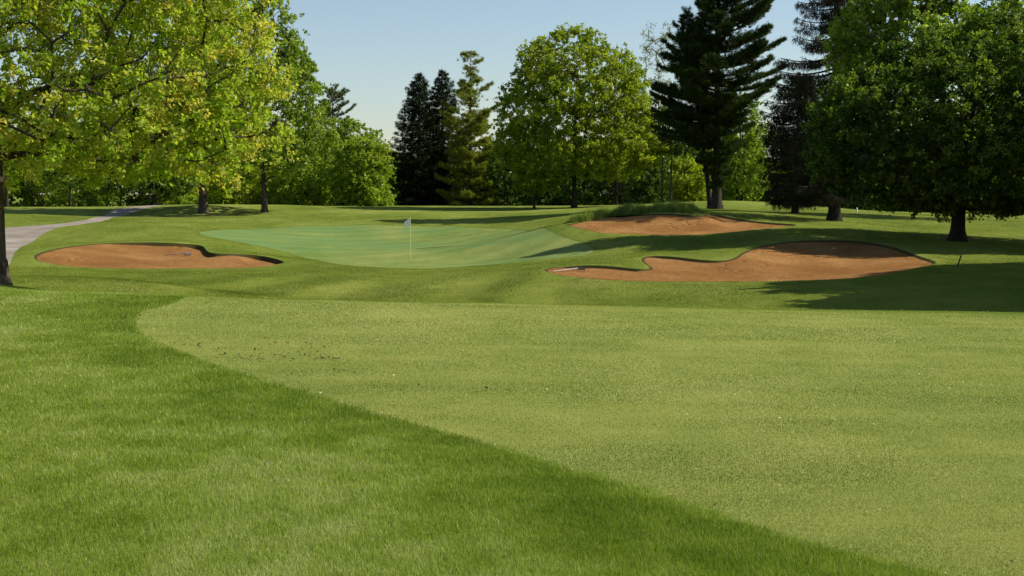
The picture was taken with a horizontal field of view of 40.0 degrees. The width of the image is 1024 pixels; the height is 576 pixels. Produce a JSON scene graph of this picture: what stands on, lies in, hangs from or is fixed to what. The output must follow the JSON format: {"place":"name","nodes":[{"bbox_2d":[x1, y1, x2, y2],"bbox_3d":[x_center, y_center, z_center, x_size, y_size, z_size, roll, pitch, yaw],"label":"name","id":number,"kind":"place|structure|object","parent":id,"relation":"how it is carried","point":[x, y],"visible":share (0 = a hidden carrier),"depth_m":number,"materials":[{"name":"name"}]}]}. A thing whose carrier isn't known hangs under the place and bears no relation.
{"place":"outdoors","nodes":[
{"label":"outdoors","id":0,"kind":"place"},
{"bbox_2d":[5,205,160,264],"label":"path","id":1,"kind":"structure","parent":0,"point":[16,238],"depth_m":80.65,"materials":[{"name":"concrete"}]},
{"bbox_2d":[0,194,1023,575],"bbox_3d":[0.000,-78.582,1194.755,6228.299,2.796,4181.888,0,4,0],"label":"ground","id":2,"kind":"structure","parent":0,"point":[418,214],"depth_m":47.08,"materials":[{"name":"green plant"}]},
{"bbox_2d":[3,128,34,206],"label":"woodland tree","id":3,"kind":"object","parent":2,"relation":"on","point":[15,203],"visible":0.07,"depth_m":166.22,"materials":[{"name":"green plant"}]},
{"bbox_2d":[3,91,45,206],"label":"broadleaf tree","id":4,"kind":"object","parent":2,"relation":"on","point":[6,203],"visible":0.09,"depth_m":137.60,"materials":[{"name":"green plant"}]},
{"bbox_2d":[3,112,84,206],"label":"broadleaf tree","id":5,"kind":"object","parent":2,"relation":"on","point":[17,190],"visible":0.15,"depth_m":154.99,"materials":[{"name":"green plant"}]},
{"bbox_2d":[8,120,109,206],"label":"woodland tree","id":6,"kind":"object","parent":2,"relation":"on","point":[24,203],"visible":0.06,"depth_m":165.96,"materials":[{"name":"green plant"}]},
{"bbox_2d":[27,116,126,206],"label":"broadleaf tree","id":7,"kind":"object","parent":2,"relation":"on","point":[50,179],"visible":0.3,"depth_m":141.19,"materials":[{"name":"green plant"}]},
{"bbox_2d":[69,139,173,206],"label":"broadleaf tree","id":8,"kind":"object","parent":2,"relation":"on","point":[121,202],"visible":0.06,"depth_m":156.76,"materials":[{"name":"green plant"}]},
{"bbox_2d":[105,127,196,205],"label":"broadleaf tree","id":9,"kind":"object","parent":2,"relation":"on","point":[178,182],"visible":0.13,"depth_m":139.51,"materials":[{"name":"green plant"}]},
{"bbox_2d":[0,0,305,285],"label":"maple tree","id":10,"kind":"object","parent":2,"relation":"on","point":[118,142],"visible":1,"depth_m":30.40,"materials":[{"name":"green plant"}]},
{"bbox_2d":[37,244,275,268],"bbox_3d":[-15.599,-1.382,63.381,10.527,0.818,12.315,0,4,0],"label":"sand bunker","id":11,"kind":"object","parent":2,"relation":"in","point":[117,256],"visible":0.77,"depth_m":63.99},
{"bbox_2d":[165,252,191,255],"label":"rake","id":12,"kind":"object","parent":11,"relation":"on","point":[189,253],"visible":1,"depth_m":66.30,"materials":[{"name":"grey wood"}]},
{"bbox_2d":[65,0,248,213],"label":"maple tree","id":13,"kind":"object","parent":2,"relation":"on","point":[203,207],"visible":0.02,"depth_m":112.39,"materials":[{"name":"green plant"}]},
{"bbox_2d":[34,242,283,263],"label":"bunker edge","id":14,"kind":"object","parent":2,"relation":"on","point":[206,253],"visible":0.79,"depth_m":66.53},
{"bbox_2d":[125,158,210,205],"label":"woodland tree","id":15,"kind":"object","parent":2,"relation":"on","point":[130,202],"visible":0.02,"depth_m":166.17,"materials":[{"name":"green plant"}]},
{"bbox_2d":[150,169,198,204],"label":"shrub","id":16,"kind":"object","parent":2,"relation":"on","point":[182,200],"visible":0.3,"depth_m":143.74,"materials":[{"name":"green plant"}]},
{"bbox_2d":[172,131,275,204],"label":"broadleaf tree","id":17,"kind":"object","parent":2,"relation":"on","point":[267,185],"visible":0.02,"depth_m":155.14,"materials":[{"name":"green plant"}]},
{"bbox_2d":[206,164,271,204],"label":"shrub","id":18,"kind":"object","parent":2,"relation":"on","point":[214,190],"visible":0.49,"depth_m":126.83,"materials":[{"name":"green plant"}]},
{"bbox_2d":[154,0,344,212],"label":"maple tree","id":19,"kind":"object","parent":2,"relation":"on","point":[313,143],"visible":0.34,"depth_m":109.93,"materials":[{"name":"green plant"}]},
{"bbox_2d":[222,159,300,204],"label":"woodland tree","id":20,"kind":"object","parent":2,"relation":"on","point":[275,192],"depth_m":166.16,"materials":[{"name":"green plant"}]},
{"bbox_2d":[259,159,332,204],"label":"shrub","id":21,"kind":"object","parent":2,"relation":"on","point":[308,190],"visible":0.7,"depth_m":126.63,"materials":[{"name":"green plant"}]},
{"bbox_2d":[256,119,344,204],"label":"broadleaf tree","id":22,"kind":"object","parent":2,"relation":"on","point":[319,173],"visible":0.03,"depth_m":156.31,"materials":[{"name":"green plant"}]},
{"bbox_2d":[293,139,355,205],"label":"woodland tree","id":23,"kind":"object","parent":2,"relation":"on","point":[322,164],"visible":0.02,"depth_m":167.65,"materials":[{"name":"green plant"}]},
{"bbox_2d":[318,83,356,135],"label":"pine tree","id":24,"kind":"object","parent":2,"relation":"on","point":[331,94],"visible":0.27,"depth_m":174.32,"materials":[{"name":"green plant"}]},
{"bbox_2d":[317,117,382,205],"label":"broadleaf tree","id":25,"kind":"object","parent":2,"relation":"on","point":[349,123],"visible":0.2,"depth_m":152.28,"materials":[{"name":"green plant"}]},
{"bbox_2d":[323,132,396,205],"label":"broadleaf tree","id":26,"kind":"object","parent":2,"relation":"on","point":[345,183],"visible":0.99,"depth_m":125.36,"materials":[{"name":"green plant"}]},
{"bbox_2d":[372,144,403,205],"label":"broadleaf tree","id":27,"kind":"object","parent":2,"relation":"on","point":[388,154],"visible":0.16,"depth_m":148.99,"materials":[{"name":"green plant"}]},
{"bbox_2d":[200,225,592,268],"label":"putting green","id":28,"kind":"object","parent":2,"relation":"on","point":[387,246],"visible":0.99,"depth_m":77.32,"materials":[{"name":"green plant"}]},
{"bbox_2d":[404,217,410,257],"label":"flagstick","id":29,"kind":"object","parent":28,"relation":"on","point":[407,223],"visible":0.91,"depth_m":72.81,"materials":[{"name":"paint"}]},
{"bbox_2d":[390,152,430,205],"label":"woodland tree","id":30,"kind":"object","parent":2,"relation":"on","point":[401,178],"visible":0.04,"depth_m":161.33,"materials":[{"name":"green plant"}]},
{"bbox_2d":[387,72,447,205],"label":"spruce tree","id":31,"kind":"object","parent":2,"relation":"on","point":[409,170],"visible":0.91,"depth_m":145.42,"materials":[{"name":"green plant"}]},
{"bbox_2d":[421,69,464,205],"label":"spruce tree","id":32,"kind":"object","parent":2,"relation":"on","point":[442,88],"visible":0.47,"depth_m":146.40,"materials":[{"name":"green plant"}]},
{"bbox_2d":[434,49,503,205],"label":"pine tree","id":33,"kind":"object","parent":2,"relation":"on","point":[477,125],"visible":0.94,"depth_m":140.23,"materials":[{"name":"green plant"}]},
{"bbox_2d":[441,133,502,205],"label":"broadleaf tree","id":34,"kind":"object","parent":2,"relation":"on","point":[448,174],"visible":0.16,"depth_m":145.62,"materials":[{"name":"green plant"}]},
{"bbox_2d":[476,137,536,205],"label":"broadleaf tree","id":35,"kind":"object","parent":2,"relation":"on","point":[499,181],"visible":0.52,"depth_m":141.11,"materials":[{"name":"green plant"}]},
{"bbox_2d":[472,139,549,205],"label":"woodland tree","id":36,"kind":"object","parent":2,"relation":"on","point":[509,170],"visible":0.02,"depth_m":162.53,"materials":[{"name":"green plant"}]},
{"bbox_2d":[5,207,1023,311],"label":"grass","id":37,"kind":"structure","parent":2,"relation":"on","point":[82,276],"depth_m":51.66,"materials":[{"name":"green plant"}]},
{"bbox_2d":[512,164,563,208],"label":"broadleaf tree","id":38,"kind":"object","parent":2,"relation":"on","point":[533,189],"visible":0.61,"depth_m":123.04,"materials":[{"name":"green plant"}]},
{"bbox_2d":[514,144,593,205],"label":"woodland tree","id":39,"kind":"object","parent":2,"relation":"on","point":[540,200],"visible":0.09,"depth_m":160.77,"materials":[{"name":"green plant"}]},
{"bbox_2d":[128,296,1023,575],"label":"fairway","id":40,"kind":"structure","parent":2,"relation":"on","point":[630,373],"depth_m":11.40,"materials":[{"name":"green plant"}]},
{"bbox_2d":[489,21,670,207],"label":"maple tree","id":41,"kind":"object","parent":2,"relation":"on","point":[629,101],"visible":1,"depth_m":118.53,"materials":[{"name":"green plant"}]},
{"bbox_2d":[544,149,621,205],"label":"broadleaf tree","id":42,"kind":"object","parent":2,"relation":"on","point":[563,198],"visible":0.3,"depth_m":143.19,"materials":[{"name":"green plant"}]},
{"bbox_2d":[581,141,643,204],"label":"woodland tree","id":43,"kind":"object","parent":2,"relation":"on","point":[634,190],"visible":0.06,"depth_m":162.95,"materials":[{"name":"green plant"}]},
{"bbox_2d":[594,109,634,204],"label":"spruce tree","id":44,"kind":"object","parent":2,"relation":"on","point":[617,193],"visible":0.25,"depth_m":135.55,"materials":[{"name":"green plant"}]},
{"bbox_2d":[564,198,712,223],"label":"tall grass","id":45,"kind":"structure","parent":2,"relation":"on","point":[678,206],"depth_m":82.37,"materials":[{"name":"green plant"}]},
{"bbox_2d":[610,142,674,204],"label":"broadleaf tree","id":46,"kind":"object","parent":2,"relation":"on","point":[646,181],"visible":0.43,"depth_m":143.31,"materials":[{"name":"green plant"}]},
{"bbox_2d":[638,20,676,133],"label":"pale tree","id":47,"kind":"object","parent":2,"relation":"on","point":[653,48],"visible":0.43,"depth_m":173.91,"materials":[{"name":"green plant"}]},
{"bbox_2d":[626,145,694,203],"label":"woodland tree","id":48,"kind":"object","parent":2,"relation":"on","point":[644,192],"visible":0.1,"depth_m":162.50,"materials":[{"name":"green plant"}]},
{"bbox_2d":[644,94,683,202],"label":"slender tree","id":49,"kind":"object","parent":2,"relation":"on","point":[656,102],"visible":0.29,"depth_m":120.96,"materials":[{"name":"green plant"}]},
{"bbox_2d":[649,106,689,202],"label":"slender tree","id":50,"kind":"object","parent":2,"relation":"on","point":[677,145],"visible":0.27,"depth_m":120.35,"materials":[{"name":"green plant"}]},
{"bbox_2d":[568,215,788,234],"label":"sand bunker","id":51,"kind":"object","parent":2,"relation":"in","point":[660,225],"visible":0.97,"depth_m":78.00},
{"bbox_2d":[567,213,794,232],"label":"bunker edge","id":52,"kind":"object","parent":2,"relation":"on","point":[700,216],"visible":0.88,"depth_m":80.38,"materials":[{"name":"green plant"}]},
{"bbox_2d":[659,153,711,201],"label":"shrub","id":53,"kind":"object","parent":2,"relation":"on","point":[696,190],"visible":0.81,"depth_m":136.60,"materials":[{"name":"green plant"}]},
{"bbox_2d":[649,6,724,207],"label":"spruce tree","id":54,"kind":"object","parent":2,"relation":"on","point":[688,16],"visible":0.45,"depth_m":101.76,"materials":[{"name":"green plant"}]},
{"bbox_2d":[674,136,739,200],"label":"woodland tree","id":55,"kind":"object","parent":2,"relation":"on","point":[694,151],"visible":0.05,"depth_m":164.63,"materials":[{"name":"green plant"}]},
{"bbox_2d":[649,0,788,208],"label":"pine tree","id":56,"kind":"object","parent":2,"relation":"on","point":[720,22],"visible":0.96,"depth_m":99.77,"materials":[{"name":"green plant"}]},
{"bbox_2d":[544,240,935,272],"bbox_3d":[11.180,-1.062,54.840,18.685,0.946,13.623,-3,5,-34],"label":"bunker edge","id":57,"kind":"object","parent":2,"relation":"on","point":[737,257],"visible":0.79,"depth_m":58.38,"materials":[{"name":"green plant"}]},
{"bbox_2d":[548,242,931,281],"bbox_3d":[11.179,-0.965,54.846,18.425,0.993,13.365,-3,5,-34],"label":"sand bunker","id":58,"kind":"object","parent":2,"relation":"in","point":[804,261],"visible":0.86,"depth_m":55.94},
{"bbox_2d":[553,267,584,271],"bbox_3d":[2.084,-0.678,54.176,0.660,0.156,1.536,3,5,42],"label":"rake","id":59,"kind":"object","parent":58,"relation":"on","point":[574,268],"visible":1,"depth_m":54.54,"materials":[{"name":"white wood"}]},
{"bbox_2d":[709,91,775,200],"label":"broadleaf tree","id":60,"kind":"object","parent":2,"relation":"on","point":[752,153],"visible":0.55,"depth_m":120.73,"materials":[{"name":"green plant"}]},
{"bbox_2d":[741,158,769,200],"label":"broadleaf tree","id":61,"kind":"object","parent":2,"relation":"on","point":[754,197],"visible":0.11,"depth_m":125.27,"materials":[{"name":"green plant"}]},
{"bbox_2d":[727,130,788,201],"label":"woodland tree","id":62,"kind":"object","parent":2,"relation":"on","point":[761,199],"visible":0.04,"depth_m":162.26,"materials":[{"name":"green plant"}]},
{"bbox_2d":[724,155,803,201],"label":"broadleaf tree","id":63,"kind":"object","parent":2,"relation":"on","point":[740,198],"visible":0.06,"depth_m":142.08,"materials":[{"name":"green plant"}]},
{"bbox_2d":[753,73,828,213],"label":"spruce tree","id":64,"kind":"object","parent":2,"relation":"on","point":[767,141],"visible":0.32,"depth_m":91.30,"materials":[{"name":"green plant"}]},
{"bbox_2d":[758,0,893,220],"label":"spruce tree","id":65,"kind":"object","parent":2,"relation":"on","point":[833,202],"visible":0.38,"depth_m":83.22,"materials":[{"name":"green plant"}]},
{"bbox_2d":[787,160,868,209],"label":"broadleaf tree","id":66,"kind":"object","parent":2,"relation":"on","point":[847,205],"visible":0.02,"depth_m":142.03,"materials":[{"name":"green plant"}]},
{"bbox_2d":[841,139,935,212],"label":"broadleaf tree","id":67,"kind":"object","parent":2,"relation":"on","point":[872,208],"visible":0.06,"depth_m":144.13,"materials":[{"name":"green plant"}]},
{"bbox_2d":[817,0,987,148],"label":"maple tree","id":68,"kind":"object","parent":2,"relation":"on","point":[852,32],"visible":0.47,"depth_m":70.37,"materials":[{"name":"green plant"}]},
{"bbox_2d":[797,1,1023,241],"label":"maple tree","id":69,"kind":"object","parent":2,"relation":"on","point":[955,179],"visible":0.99,"depth_m":64.39,"materials":[{"name":"green plant"}]},
{"bbox_2d":[961,0,1023,121],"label":"maple tree","id":70,"kind":"object","parent":2,"relation":"on","point":[1014,3],"visible":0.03,"depth_m":92.80,"materials":[{"name":"green plant"}]},
{"bbox_2d":[0,0,1023,193],"label":"sky","id":71,"kind":"structure","parent":0,"point":[373,49],"materials":[{"name":"blue"}]},
{"bbox_2d":[174,337,1012,562],"bbox_3d":[-0.401,0.864,10.577,1.426,0.046,10.398,-2,4,-30],"label":"soil clod","id":72,"kind":"object","parent":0,"point":[350,370],"visible":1,"depth_m":13.44,"materials":[{"name":"brown soil"}]}
]}

